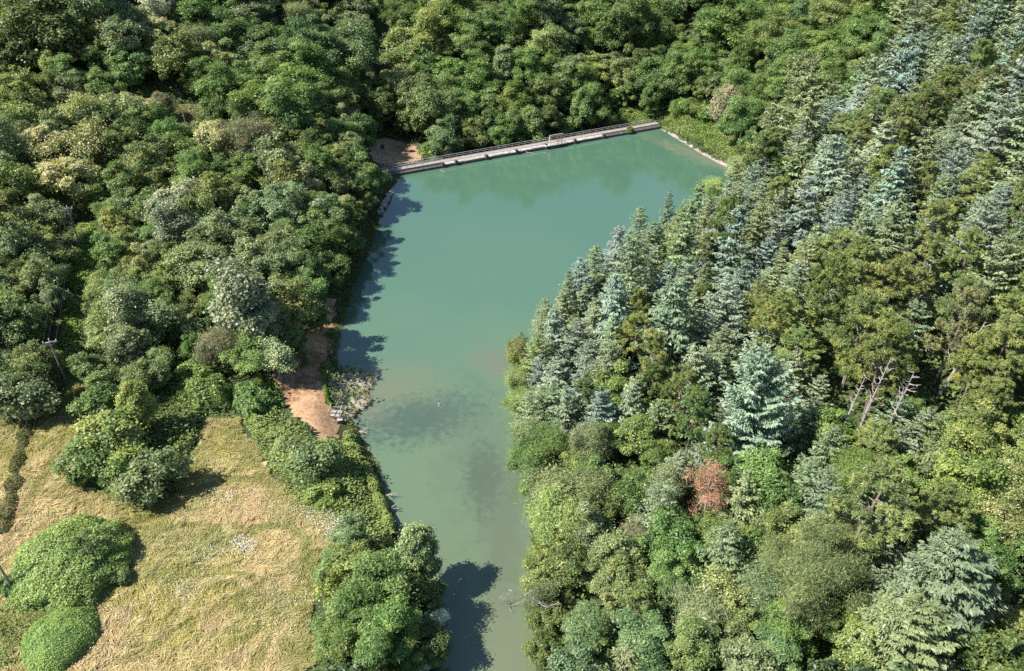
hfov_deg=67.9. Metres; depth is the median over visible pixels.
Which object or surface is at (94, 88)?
broadleaf tree
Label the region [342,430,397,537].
vine hedge
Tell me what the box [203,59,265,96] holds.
locust tree
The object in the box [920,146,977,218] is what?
cedar tree
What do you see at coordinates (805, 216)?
fir tree
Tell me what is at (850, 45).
locust tree
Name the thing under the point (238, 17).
broadleaf tree
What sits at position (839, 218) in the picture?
fir tree
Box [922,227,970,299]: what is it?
cedar tree
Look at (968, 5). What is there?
fir tree
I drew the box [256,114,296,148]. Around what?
broadleaf tree
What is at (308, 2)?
locust tree
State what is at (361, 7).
broadleaf tree
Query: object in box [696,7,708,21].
locust tree
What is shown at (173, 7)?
broadleaf tree
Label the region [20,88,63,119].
broadleaf tree
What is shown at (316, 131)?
locust tree
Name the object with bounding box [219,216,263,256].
broadleaf tree
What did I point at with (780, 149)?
fir tree
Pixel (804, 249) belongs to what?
cedar tree
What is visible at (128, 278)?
broadleaf tree
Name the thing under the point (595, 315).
fir tree
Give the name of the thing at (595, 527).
broadleaf tree
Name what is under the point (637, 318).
pine tree
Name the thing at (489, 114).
broadleaf tree
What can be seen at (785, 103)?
locust tree
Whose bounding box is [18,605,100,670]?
bramble mound
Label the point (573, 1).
locust tree
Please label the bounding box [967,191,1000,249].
fir tree
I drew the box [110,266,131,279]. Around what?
broadleaf tree
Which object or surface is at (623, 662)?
deciduous tree
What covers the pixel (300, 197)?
locust tree
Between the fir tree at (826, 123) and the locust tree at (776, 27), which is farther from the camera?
the locust tree at (776, 27)
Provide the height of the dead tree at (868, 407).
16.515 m
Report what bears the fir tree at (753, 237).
on the ground at (382, 26)
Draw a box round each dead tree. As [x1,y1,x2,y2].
[497,591,525,609]
[509,589,566,614]
[679,458,734,519]
[727,470,744,519]
[835,373,865,423]
[859,358,893,427]
[876,370,918,451]
[933,322,993,400]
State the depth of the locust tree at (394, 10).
276.55 m
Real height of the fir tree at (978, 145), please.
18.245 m
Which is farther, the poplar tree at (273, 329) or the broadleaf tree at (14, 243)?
the broadleaf tree at (14, 243)
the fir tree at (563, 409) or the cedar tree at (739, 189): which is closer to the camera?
the fir tree at (563, 409)
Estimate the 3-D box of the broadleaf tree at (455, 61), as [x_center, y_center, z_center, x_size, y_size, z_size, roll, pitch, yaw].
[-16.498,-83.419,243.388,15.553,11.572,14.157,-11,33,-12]
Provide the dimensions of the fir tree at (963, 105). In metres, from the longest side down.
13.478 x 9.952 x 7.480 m
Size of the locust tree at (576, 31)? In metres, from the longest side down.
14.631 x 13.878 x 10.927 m
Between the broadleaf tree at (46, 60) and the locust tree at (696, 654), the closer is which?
the locust tree at (696, 654)
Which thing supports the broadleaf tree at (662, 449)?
on the ground at (382, 26)
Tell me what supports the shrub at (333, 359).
on the ground at (382, 26)
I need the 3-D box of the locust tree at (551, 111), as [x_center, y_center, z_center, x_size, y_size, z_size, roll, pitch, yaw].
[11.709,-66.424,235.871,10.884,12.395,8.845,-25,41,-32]
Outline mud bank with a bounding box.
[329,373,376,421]
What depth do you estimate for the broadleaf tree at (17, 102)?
183.20 m
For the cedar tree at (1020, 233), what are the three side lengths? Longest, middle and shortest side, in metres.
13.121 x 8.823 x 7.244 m
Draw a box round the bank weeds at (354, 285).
[326,179,442,670]
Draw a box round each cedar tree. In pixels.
[507,331,532,366]
[509,384,552,427]
[516,330,555,390]
[519,338,545,378]
[523,354,552,389]
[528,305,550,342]
[530,355,574,404]
[536,386,549,419]
[542,339,560,375]
[557,318,592,372]
[584,361,604,396]
[593,339,633,386]
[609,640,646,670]
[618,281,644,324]
[628,472,677,545]
[658,450,696,495]
[674,253,705,300]
[681,194,719,257]
[688,426,725,469]
[690,517,755,605]
[693,347,718,391]
[694,324,740,379]
[696,272,753,357]
[703,194,722,227]
[703,339,802,466]
[709,398,736,428]
[711,474,767,533]
[721,183,752,225]
[733,159,774,216]
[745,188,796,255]
[748,235,781,281]
[764,211,797,259]
[772,238,821,297]
[772,346,812,422]
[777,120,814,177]
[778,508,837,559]
[779,395,831,454]
[779,458,824,513]
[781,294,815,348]
[789,464,853,546]
[792,374,832,419]
[793,424,848,493]
[808,98,849,141]
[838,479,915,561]
[846,587,967,670]
[849,203,863,227]
[851,570,877,595]
[856,523,1007,670]
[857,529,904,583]
[863,102,914,155]
[865,392,915,453]
[870,208,884,244]
[878,34,900,69]
[882,298,936,368]
[883,0,940,67]
[890,406,944,468]
[899,119,942,168]
[903,26,955,89]
[907,24,933,89]
[907,292,936,335]
[911,130,961,196]
[914,31,967,110]
[914,174,957,236]
[920,104,971,166]
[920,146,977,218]
[922,21,949,57]
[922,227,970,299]
[926,0,973,41]
[929,130,964,178]
[936,97,961,132]
[937,67,984,126]
[943,6,990,80]
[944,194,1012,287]
[944,195,1008,268]
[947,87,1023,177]
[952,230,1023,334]
[953,150,990,196]
[956,52,983,94]
[957,161,985,206]
[963,182,1014,229]
[981,218,1023,296]
[985,97,1020,165]
[995,18,1023,89]
[999,212,1021,248]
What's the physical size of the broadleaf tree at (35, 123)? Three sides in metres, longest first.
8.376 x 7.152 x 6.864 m
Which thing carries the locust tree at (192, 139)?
on the ground at (382, 26)
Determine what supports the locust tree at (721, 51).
on the ground at (382, 26)
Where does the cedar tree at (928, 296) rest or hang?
on the ground at (382, 26)
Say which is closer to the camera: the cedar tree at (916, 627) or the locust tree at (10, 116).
the cedar tree at (916, 627)
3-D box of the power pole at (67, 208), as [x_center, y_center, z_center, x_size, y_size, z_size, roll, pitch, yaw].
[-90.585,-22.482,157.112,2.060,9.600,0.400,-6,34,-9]
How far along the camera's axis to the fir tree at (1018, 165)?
125.28 m
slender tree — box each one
[114,377,160,426]
[392,520,444,580]
[403,60,432,87]
[436,26,454,44]
[457,77,474,98]
[471,115,485,129]
[480,87,499,112]
[492,44,515,79]
[518,105,548,142]
[570,87,596,134]
[580,34,593,56]
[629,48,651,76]
[638,81,661,117]
[664,43,681,61]
[706,83,744,131]
[727,38,754,68]
[733,4,754,26]
[770,2,789,30]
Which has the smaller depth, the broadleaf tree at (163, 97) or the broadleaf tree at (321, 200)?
the broadleaf tree at (321, 200)
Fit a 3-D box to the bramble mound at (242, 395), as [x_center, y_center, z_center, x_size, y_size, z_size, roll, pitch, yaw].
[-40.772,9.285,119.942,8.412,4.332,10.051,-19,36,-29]
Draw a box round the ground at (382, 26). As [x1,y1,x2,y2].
[0,0,1023,670]
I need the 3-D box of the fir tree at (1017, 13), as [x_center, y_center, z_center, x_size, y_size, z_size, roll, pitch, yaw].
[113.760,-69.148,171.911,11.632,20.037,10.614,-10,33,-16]
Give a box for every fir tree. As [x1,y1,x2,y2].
[530,382,562,424]
[531,297,559,333]
[542,305,568,374]
[548,385,577,441]
[552,287,578,336]
[556,270,579,307]
[557,372,594,425]
[562,313,586,357]
[566,338,599,381]
[569,257,597,301]
[569,283,594,328]
[575,388,617,430]
[580,244,609,290]
[581,279,635,332]
[582,297,607,352]
[587,273,632,360]
[589,313,624,376]
[595,226,633,279]
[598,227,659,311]
[611,379,644,436]
[612,374,651,418]
[622,205,650,253]
[626,313,652,365]
[628,275,711,387]
[635,220,668,256]
[636,243,663,300]
[636,398,684,452]
[647,260,678,304]
[652,273,689,329]
[655,204,706,287]
[657,190,675,234]
[661,204,693,247]
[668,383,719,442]
[669,343,721,405]
[677,180,707,226]
[678,311,716,363]
[680,265,709,318]
[680,285,711,341]
[681,258,707,292]
[696,214,730,264]
[699,203,759,296]
[705,343,734,404]
[711,182,734,217]
[715,159,748,197]
[720,260,755,317]
[727,200,774,277]
[727,210,768,265]
[728,324,780,389]
[737,273,770,316]
[741,100,781,175]
[744,126,794,202]
[745,168,786,220]
[754,260,813,329]
[758,249,796,288]
[760,263,781,295]
[762,270,805,347]
[763,236,791,272]
[768,58,825,140]
[777,176,827,258]
[778,85,825,172]
[779,135,822,206]
[780,147,800,188]
[788,133,856,225]
[792,143,814,178]
[796,234,824,283]
[798,223,825,277]
[799,135,830,188]
[802,288,840,344]
[806,80,843,135]
[807,180,854,231]
[807,189,859,259]
[808,98,836,145]
[811,112,839,163]
[818,137,848,183]
[818,202,854,272]
[825,84,874,155]
[826,132,863,189]
[829,208,878,290]
[833,60,867,119]
[837,83,882,161]
[843,53,894,122]
[843,170,877,217]
[846,206,879,251]
[847,119,902,204]
[850,174,890,231]
[852,146,918,241]
[852,203,916,291]
[862,48,900,119]
[868,193,919,264]
[874,126,948,217]
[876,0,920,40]
[877,34,921,121]
[877,94,916,145]
[879,21,920,98]
[893,75,917,108]
[893,82,919,135]
[896,0,923,23]
[901,214,937,269]
[906,0,956,39]
[919,95,976,157]
[929,32,959,77]
[948,73,1005,168]
[953,0,975,22]
[955,56,1017,134]
[956,0,1016,61]
[959,0,999,42]
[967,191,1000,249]
[973,148,1023,230]
[979,92,1023,184]
[988,87,1023,148]
[990,0,1023,64]
[991,0,1023,43]
[991,53,1023,121]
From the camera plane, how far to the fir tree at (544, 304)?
140.39 m
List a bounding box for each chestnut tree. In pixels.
[17,124,71,162]
[34,154,105,212]
[45,112,116,170]
[47,101,65,118]
[53,90,109,130]
[96,14,119,29]
[113,152,156,186]
[135,96,156,114]
[136,14,178,45]
[192,118,233,157]
[287,166,326,191]
[308,0,320,9]
[338,194,356,207]
[626,591,665,620]
[693,559,756,615]
[974,494,1023,548]
[986,454,1023,517]
[988,601,1023,637]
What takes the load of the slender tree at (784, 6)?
on the ground at (382, 26)
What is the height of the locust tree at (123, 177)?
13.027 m
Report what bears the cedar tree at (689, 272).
on the ground at (382, 26)
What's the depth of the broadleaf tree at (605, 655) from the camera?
81.08 m
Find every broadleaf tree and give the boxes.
[0,0,34,30]
[0,0,98,70]
[0,26,12,58]
[0,28,43,66]
[0,60,13,73]
[0,64,37,96]
[0,73,38,126]
[0,157,43,206]
[0,188,25,212]
[0,190,48,235]
[0,219,49,263]
[0,250,30,278]
[0,286,26,342]
[0,300,49,347]
[0,343,19,371]
[0,365,25,394]
[1,284,26,304]
[5,67,42,89]
[5,310,50,340]
[6,257,63,303]
[9,119,29,145]
[10,339,63,371]
[10,360,59,395]
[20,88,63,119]
[21,303,50,319]
[22,252,54,270]
[23,160,44,188]
[25,118,43,129]
[27,224,56,247]
[28,278,72,314]
[30,67,64,101]
[30,343,51,359]
[33,233,80,264]
[36,107,78,135]
[37,47,69,73]
[46,263,71,287]
[52,39,83,64]
[52,74,85,105]
[65,157,111,200]
[65,351,119,383]
[66,25,101,61]
[66,370,130,415]
[72,103,120,129]
[76,171,110,211]
[77,67,126,96]
[79,38,116,80]
[80,278,108,314]
[81,299,131,335]
[83,268,124,292]
[84,327,111,351]
[88,232,130,268]
[90,15,144,62]
[91,178,152,216]
[92,197,109,215]
[93,89,114,106]
[96,205,134,236]
[98,91,151,133]
[99,124,141,163]
[103,50,148,92]
[103,322,154,369]
[109,360,166,391]
[110,116,152,144]
[110,230,143,257]
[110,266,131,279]
[115,3,148,46]
[116,274,141,286]
[117,193,145,214]
[118,224,143,241]
[119,241,164,279]
[121,103,160,141]
[125,261,156,283]
[126,130,177,176]
[127,5,153,17]
[130,186,169,226]
[132,41,172,80]
[133,218,172,245]
[135,160,179,191]
[138,239,162,265]
[138,348,175,390]
[145,90,175,113]
[145,285,178,305]
[147,241,186,262]
[149,25,194,87]
[149,261,177,285]
[157,0,184,16]
[157,299,200,340]
[161,243,225,295]
[164,2,197,27]
[165,263,194,292]
[168,25,202,49]
[170,192,215,247]
[172,221,233,263]
[175,287,211,318]
[176,0,224,29]
[177,313,209,341]
[178,122,196,140]
[178,331,203,358]
[183,48,202,71]
[188,207,242,251]
[190,169,243,217]
[193,40,245,90]
[194,70,236,121]
[199,162,230,181]
[199,293,219,324]
[201,86,233,121]
[205,116,227,123]
[208,280,274,356]
[211,37,249,68]
[213,112,283,160]
[217,194,268,232]
[219,177,247,199]
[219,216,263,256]
[221,157,258,183]
[223,8,247,33]
[225,173,243,188]
[226,238,264,273]
[228,263,264,284]
[232,139,265,174]
[232,160,266,189]
[233,40,264,66]
[237,18,279,43]
[244,180,308,230]
[253,131,319,178]
[254,222,299,253]
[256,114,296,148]
[261,158,315,205]
[261,240,299,281]
[268,271,324,328]
[269,25,298,41]
[273,316,309,366]
[278,234,329,274]
[279,36,305,64]
[279,208,348,256]
[284,128,322,152]
[287,140,323,166]
[289,249,331,282]
[290,184,313,226]
[291,268,329,307]
[293,193,349,229]
[301,143,336,183]
[302,112,334,138]
[306,305,330,331]
[307,104,332,120]
[309,16,324,27]
[311,538,383,603]
[312,2,338,23]
[313,213,357,252]
[315,118,326,127]
[316,143,347,168]
[316,170,357,195]
[316,250,350,286]
[318,14,345,47]
[325,509,371,554]
[327,2,359,26]
[327,102,354,121]
[327,242,350,261]
[328,156,358,193]
[329,86,361,117]
[330,130,367,158]
[333,11,364,58]
[336,110,373,128]
[337,154,368,170]
[339,141,370,161]
[341,0,378,14]
[344,195,366,235]
[345,112,377,147]
[346,176,372,203]
[348,151,391,192]
[351,70,396,113]
[352,12,375,31]
[354,186,381,211]
[363,86,397,131]
[369,116,382,130]
[377,71,403,120]
[381,62,415,87]
[388,87,413,135]
[391,73,443,132]
[399,615,451,667]
[401,570,448,617]
[404,81,461,136]
[406,47,436,75]
[424,650,449,669]
[429,55,451,86]
[436,58,473,78]
[438,64,476,91]
[441,98,480,135]
[445,128,471,155]
[454,26,496,64]
[459,117,488,152]
[472,92,507,137]
[498,0,509,20]
[517,472,539,495]
[519,541,554,593]
[521,620,562,666]
[523,601,565,632]
[524,87,542,111]
[534,19,571,50]
[541,538,604,590]
[545,643,610,670]
[550,43,586,74]
[555,500,615,553]
[555,599,617,658]
[561,444,594,474]
[562,102,589,124]
[568,453,624,483]
[578,50,603,70]
[580,493,619,538]
[583,100,616,130]
[584,563,621,609]
[585,527,644,587]
[586,0,610,7]
[586,631,619,670]
[591,358,650,412]
[597,553,655,604]
[599,57,639,93]
[600,51,623,69]
[603,479,653,522]
[613,412,660,455]
[614,463,656,493]
[630,499,700,560]
[633,87,643,100]
[634,437,674,474]
[639,12,686,59]
[640,548,691,603]
[654,518,710,578]
[654,571,701,621]
[660,0,686,19]
[666,23,691,51]
[676,0,698,15]
[683,90,702,117]
[688,0,712,9]
[691,509,740,560]
[692,450,744,501]
[693,68,717,100]
[697,75,726,99]
[700,60,720,76]
[708,610,752,668]
[716,632,785,670]
[719,444,793,506]
[720,64,748,84]
[731,606,765,639]
[736,125,758,152]
[736,517,782,567]
[741,96,763,129]
[743,36,761,72]
[752,503,804,553]
[753,7,776,24]
[754,58,775,73]
[754,476,806,530]
[756,27,778,60]
[756,104,783,128]
[783,49,823,101]
[807,596,847,642]
[813,406,862,453]
[823,438,880,501]
[830,621,887,670]
[833,43,889,80]
[840,592,897,662]
[844,0,873,21]
[879,452,930,491]
[907,388,937,411]
[907,437,974,482]
[916,406,968,448]
[929,445,1018,524]
[935,512,1013,562]
[936,396,1008,461]
[952,625,1023,670]
[956,393,1023,439]
[973,540,1023,602]
[984,624,1020,666]
[997,422,1023,466]
[997,522,1023,560]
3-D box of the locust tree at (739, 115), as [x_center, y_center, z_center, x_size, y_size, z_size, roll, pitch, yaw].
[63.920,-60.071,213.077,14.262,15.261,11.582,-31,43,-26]
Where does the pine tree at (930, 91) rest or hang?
on the ground at (382, 26)
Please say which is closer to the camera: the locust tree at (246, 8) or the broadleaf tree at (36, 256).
the broadleaf tree at (36, 256)
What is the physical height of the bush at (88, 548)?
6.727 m
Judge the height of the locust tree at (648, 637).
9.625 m
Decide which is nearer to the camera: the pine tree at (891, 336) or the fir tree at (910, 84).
the pine tree at (891, 336)
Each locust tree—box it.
[0,107,30,139]
[3,0,36,26]
[15,157,38,167]
[50,52,86,86]
[80,70,119,88]
[88,202,118,227]
[99,159,142,199]
[99,277,149,306]
[120,208,146,227]
[133,273,180,298]
[145,344,179,371]
[146,101,166,128]
[149,114,182,153]
[156,101,172,117]
[161,131,202,171]
[166,152,215,187]
[169,65,183,78]
[172,124,213,160]
[177,72,202,94]
[179,145,230,172]
[184,55,220,93]
[202,5,256,50]
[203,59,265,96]
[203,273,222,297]
[211,0,240,18]
[211,144,241,168]
[215,329,268,381]
[223,79,278,121]
[225,98,266,130]
[230,0,280,24]
[239,25,291,68]
[244,50,310,97]
[257,78,320,138]
[261,60,327,120]
[264,218,298,243]
[275,0,291,11]
[280,15,299,33]
[283,38,347,91]
[284,13,346,85]
[291,0,311,5]
[291,189,331,215]
[299,125,339,156]
[304,577,385,642]
[311,543,351,585]
[311,616,356,667]
[313,80,356,118]
[315,73,356,97]
[320,545,418,619]
[323,117,355,144]
[326,16,377,103]
[327,193,351,222]
[332,64,362,99]
[334,118,366,145]
[344,225,366,252]
[351,621,403,670]
[353,32,383,62]
[357,588,426,669]
[366,71,398,88]
[371,0,397,14]
[377,26,442,68]
[378,0,421,39]
[386,635,426,670]
[387,0,416,19]
[408,0,430,23]
[413,0,459,61]
[424,113,463,160]
[431,0,481,33]
[431,73,458,110]
[436,46,453,61]
[442,8,483,59]
[450,86,483,116]
[458,48,502,98]
[468,7,502,46]
[474,73,512,100]
[475,1,489,12]
[481,2,499,17]
[484,8,525,48]
[485,52,499,77]
[485,113,519,149]
[495,75,534,123]
[500,107,526,144]
[505,0,524,21]
[509,0,545,42]
[509,44,546,87]
[523,25,565,59]
[527,71,568,108]
[531,0,565,28]
[536,46,564,81]
[539,104,564,137]
[552,59,584,113]
[555,3,581,25]
[557,14,588,52]
[559,0,570,9]
[564,0,585,10]
[564,61,603,101]
[573,0,600,31]
[578,81,611,128]
[581,420,622,458]
[583,1,623,51]
[583,55,614,93]
[604,0,655,57]
[605,88,621,107]
[605,605,675,669]
[608,0,624,9]
[617,79,637,106]
[628,31,659,52]
[632,55,676,106]
[636,0,673,31]
[639,45,668,76]
[656,49,691,103]
[662,611,721,670]
[670,34,704,53]
[672,51,706,98]
[675,46,707,77]
[688,0,765,56]
[695,56,714,73]
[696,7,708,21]
[697,14,721,50]
[700,0,720,15]
[702,42,730,69]
[714,70,725,82]
[714,93,765,140]
[715,67,764,94]
[718,54,731,73]
[734,85,760,100]
[742,14,775,52]
[745,84,767,101]
[746,0,786,22]
[748,597,818,670]
[752,622,803,670]
[755,3,803,48]
[758,0,780,7]
[759,100,772,129]
[761,67,791,103]
[763,29,808,67]
[764,48,814,82]
[774,0,796,7]
[776,88,799,120]
[783,0,814,28]
[785,16,823,49]
[792,22,833,68]
[792,66,852,115]
[802,24,842,60]
[804,0,849,40]
[805,0,826,25]
[815,46,849,74]
[822,16,872,71]
[828,0,853,16]
[829,72,859,104]
[835,22,847,45]
[840,0,903,37]
[840,13,883,57]
[862,17,895,58]
[897,396,930,426]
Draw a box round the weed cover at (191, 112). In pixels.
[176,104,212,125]
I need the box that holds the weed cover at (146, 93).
[124,82,175,98]
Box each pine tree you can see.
[568,373,598,419]
[613,310,654,372]
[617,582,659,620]
[628,287,652,321]
[637,324,676,399]
[637,361,667,406]
[661,364,699,427]
[668,385,715,454]
[690,279,719,317]
[691,231,717,260]
[697,419,737,467]
[709,193,748,258]
[740,280,774,328]
[741,126,790,195]
[742,293,780,340]
[745,134,762,190]
[748,288,801,359]
[762,324,825,380]
[763,176,800,236]
[781,114,808,145]
[787,248,859,337]
[793,238,813,271]
[794,165,822,207]
[795,190,823,221]
[807,226,853,286]
[817,286,895,392]
[821,451,923,559]
[824,111,854,164]
[835,316,919,418]
[836,233,885,314]
[837,85,901,166]
[847,118,874,170]
[851,46,887,83]
[851,417,899,466]
[853,254,923,332]
[859,143,900,210]
[860,314,922,399]
[868,94,919,151]
[886,24,906,57]
[894,230,949,315]
[897,477,978,545]
[900,83,944,161]
[902,198,957,277]
[905,160,940,224]
[909,63,966,138]
[923,282,994,379]
[932,272,986,347]
[936,194,965,230]
[936,225,989,292]
[938,21,965,46]
[947,326,1001,409]
[954,37,1001,111]
[956,63,1010,144]
[956,152,1003,220]
[962,308,1023,398]
[962,376,1018,435]
[966,43,999,79]
[974,292,1023,360]
[987,239,1023,297]
[999,180,1023,242]
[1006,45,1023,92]
[1010,269,1023,313]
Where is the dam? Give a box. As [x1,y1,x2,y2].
[379,119,660,174]
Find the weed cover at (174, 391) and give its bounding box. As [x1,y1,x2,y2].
[84,380,238,501]
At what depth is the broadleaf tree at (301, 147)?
182.92 m
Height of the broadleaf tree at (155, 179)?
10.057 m
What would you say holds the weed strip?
on the meadow
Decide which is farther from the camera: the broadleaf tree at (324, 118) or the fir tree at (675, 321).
the broadleaf tree at (324, 118)
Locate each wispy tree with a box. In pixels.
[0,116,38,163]
[179,21,229,58]
[188,324,241,368]
[278,0,318,23]
[498,362,534,391]
[500,385,538,415]
[500,437,556,479]
[504,336,529,365]
[507,416,546,448]
[515,457,581,526]
[519,573,562,615]
[522,480,600,549]
[524,418,570,459]
[525,577,553,601]
[565,414,616,463]
[568,459,624,516]
[614,512,651,547]
[639,455,685,509]
[661,576,734,665]
[694,175,724,199]
[724,154,747,177]
[729,541,793,618]
[741,511,886,652]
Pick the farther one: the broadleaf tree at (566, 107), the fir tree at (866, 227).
the broadleaf tree at (566, 107)
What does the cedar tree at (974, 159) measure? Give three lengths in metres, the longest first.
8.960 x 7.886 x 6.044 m
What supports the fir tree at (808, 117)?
on the ground at (382, 26)
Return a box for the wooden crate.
[337,418,342,423]
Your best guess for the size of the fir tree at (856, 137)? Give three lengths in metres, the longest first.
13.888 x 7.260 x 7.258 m
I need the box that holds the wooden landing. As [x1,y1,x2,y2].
[328,405,343,417]
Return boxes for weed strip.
[0,415,38,531]
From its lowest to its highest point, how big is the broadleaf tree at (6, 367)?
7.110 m
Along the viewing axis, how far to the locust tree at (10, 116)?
177.45 m
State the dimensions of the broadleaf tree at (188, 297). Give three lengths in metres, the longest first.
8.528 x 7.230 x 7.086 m
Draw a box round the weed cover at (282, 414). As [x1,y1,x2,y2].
[241,377,315,439]
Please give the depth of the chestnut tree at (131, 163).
171.75 m
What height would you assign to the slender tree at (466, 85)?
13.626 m
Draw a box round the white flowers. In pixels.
[20,481,338,666]
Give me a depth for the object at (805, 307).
119.06 m
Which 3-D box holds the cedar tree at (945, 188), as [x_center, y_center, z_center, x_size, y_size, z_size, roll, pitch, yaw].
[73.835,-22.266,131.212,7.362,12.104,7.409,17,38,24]
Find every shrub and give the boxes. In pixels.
[0,371,65,420]
[48,432,115,488]
[67,402,156,453]
[78,442,152,493]
[106,564,130,584]
[108,443,195,509]
[282,434,348,489]
[320,361,335,372]
[323,355,338,367]
[324,327,338,338]
[415,142,443,159]
[518,133,535,143]
[556,116,575,135]
[667,96,688,114]
[696,102,712,121]
[752,71,771,89]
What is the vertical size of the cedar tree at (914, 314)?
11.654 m
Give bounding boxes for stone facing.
[377,189,393,213]
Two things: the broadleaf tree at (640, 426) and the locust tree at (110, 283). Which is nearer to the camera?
the broadleaf tree at (640, 426)
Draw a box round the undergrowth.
[0,0,1023,670]
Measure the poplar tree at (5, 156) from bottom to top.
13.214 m
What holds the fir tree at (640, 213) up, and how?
on the ground at (382, 26)
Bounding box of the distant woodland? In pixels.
[0,0,1023,670]
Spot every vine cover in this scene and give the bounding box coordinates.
[51,222,101,380]
[241,413,398,550]
[614,104,663,121]
[662,110,745,158]
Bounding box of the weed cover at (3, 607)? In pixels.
[0,529,127,669]
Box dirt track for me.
[271,298,339,439]
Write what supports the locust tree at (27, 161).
on the ground at (382, 26)
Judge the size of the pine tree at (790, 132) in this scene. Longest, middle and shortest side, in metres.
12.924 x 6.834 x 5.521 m
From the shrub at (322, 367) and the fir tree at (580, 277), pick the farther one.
the fir tree at (580, 277)
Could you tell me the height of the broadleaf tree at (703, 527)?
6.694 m
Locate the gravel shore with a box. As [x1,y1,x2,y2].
[662,129,728,167]
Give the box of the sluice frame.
[540,133,565,148]
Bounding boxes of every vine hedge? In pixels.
[322,369,333,407]
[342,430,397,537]
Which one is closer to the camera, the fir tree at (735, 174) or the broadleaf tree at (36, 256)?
the broadleaf tree at (36, 256)
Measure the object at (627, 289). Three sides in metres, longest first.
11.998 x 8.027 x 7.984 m
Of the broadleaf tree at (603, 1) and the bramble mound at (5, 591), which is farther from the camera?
the broadleaf tree at (603, 1)
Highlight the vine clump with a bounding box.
[626,126,633,132]
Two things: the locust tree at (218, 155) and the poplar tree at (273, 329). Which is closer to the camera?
the poplar tree at (273, 329)
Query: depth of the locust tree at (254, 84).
191.81 m
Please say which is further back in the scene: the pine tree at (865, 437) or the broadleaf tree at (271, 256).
the broadleaf tree at (271, 256)
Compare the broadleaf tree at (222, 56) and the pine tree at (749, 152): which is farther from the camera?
the broadleaf tree at (222, 56)
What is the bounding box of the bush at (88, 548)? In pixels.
[70,526,114,562]
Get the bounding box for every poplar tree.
[0,150,29,200]
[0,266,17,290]
[22,193,75,241]
[66,0,138,38]
[97,284,150,334]
[114,297,181,350]
[119,143,138,166]
[135,0,175,18]
[138,176,202,222]
[148,194,197,244]
[200,251,278,339]
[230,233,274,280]
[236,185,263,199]
[251,334,299,382]
[264,306,294,346]
[420,661,430,670]
[421,607,450,632]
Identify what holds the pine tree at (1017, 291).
on the ground at (382, 26)
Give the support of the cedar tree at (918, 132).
on the ground at (382, 26)
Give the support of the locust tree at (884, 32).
on the ground at (382, 26)
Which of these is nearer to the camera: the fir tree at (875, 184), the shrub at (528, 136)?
the fir tree at (875, 184)
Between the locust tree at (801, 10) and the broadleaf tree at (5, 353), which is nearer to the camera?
the broadleaf tree at (5, 353)
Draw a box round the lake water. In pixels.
[335,129,738,670]
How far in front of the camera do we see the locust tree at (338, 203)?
166.83 m
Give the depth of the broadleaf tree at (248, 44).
216.81 m
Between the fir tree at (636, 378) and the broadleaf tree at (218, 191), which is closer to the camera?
the fir tree at (636, 378)
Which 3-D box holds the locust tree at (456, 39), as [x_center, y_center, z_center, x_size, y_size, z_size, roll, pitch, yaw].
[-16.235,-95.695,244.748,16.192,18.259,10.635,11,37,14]
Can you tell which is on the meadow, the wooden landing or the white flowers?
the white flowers
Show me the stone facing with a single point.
(385, 201)
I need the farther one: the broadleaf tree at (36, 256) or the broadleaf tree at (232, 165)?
the broadleaf tree at (232, 165)
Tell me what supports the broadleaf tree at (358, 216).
on the ground at (382, 26)
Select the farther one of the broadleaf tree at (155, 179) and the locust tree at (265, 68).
the locust tree at (265, 68)
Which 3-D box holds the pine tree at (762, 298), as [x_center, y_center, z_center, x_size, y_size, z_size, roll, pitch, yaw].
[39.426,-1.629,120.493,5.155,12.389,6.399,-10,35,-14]
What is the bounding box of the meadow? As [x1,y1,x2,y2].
[0,392,336,670]
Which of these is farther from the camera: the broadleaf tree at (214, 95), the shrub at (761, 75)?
the shrub at (761, 75)
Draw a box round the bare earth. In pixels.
[369,137,420,165]
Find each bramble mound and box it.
[0,570,20,597]
[5,513,137,615]
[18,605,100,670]
[169,353,221,392]
[184,373,233,416]
[230,377,279,418]
[271,433,303,461]
[299,474,350,512]
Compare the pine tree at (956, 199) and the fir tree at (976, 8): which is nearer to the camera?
the pine tree at (956, 199)
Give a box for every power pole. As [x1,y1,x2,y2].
[0,565,10,586]
[42,338,66,382]
[62,205,80,244]
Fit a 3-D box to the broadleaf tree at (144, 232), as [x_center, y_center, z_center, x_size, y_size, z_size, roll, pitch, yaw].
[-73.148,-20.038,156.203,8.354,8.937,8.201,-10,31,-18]
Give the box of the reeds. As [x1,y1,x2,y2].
[328,366,377,418]
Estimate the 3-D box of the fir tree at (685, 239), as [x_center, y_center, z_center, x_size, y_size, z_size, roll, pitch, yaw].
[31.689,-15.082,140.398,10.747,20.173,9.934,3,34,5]
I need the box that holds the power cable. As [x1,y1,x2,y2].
[0,339,55,527]
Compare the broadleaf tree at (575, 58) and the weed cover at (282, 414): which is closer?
the weed cover at (282, 414)
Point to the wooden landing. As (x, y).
(336, 413)
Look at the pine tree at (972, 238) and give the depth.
112.01 m
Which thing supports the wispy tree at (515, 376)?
on the ground at (382, 26)
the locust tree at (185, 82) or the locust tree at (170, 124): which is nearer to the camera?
the locust tree at (170, 124)
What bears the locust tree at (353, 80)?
on the ground at (382, 26)
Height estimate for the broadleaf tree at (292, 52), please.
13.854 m
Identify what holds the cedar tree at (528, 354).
on the ground at (382, 26)
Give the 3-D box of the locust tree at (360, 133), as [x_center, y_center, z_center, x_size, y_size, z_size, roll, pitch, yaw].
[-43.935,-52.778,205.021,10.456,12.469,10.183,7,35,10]

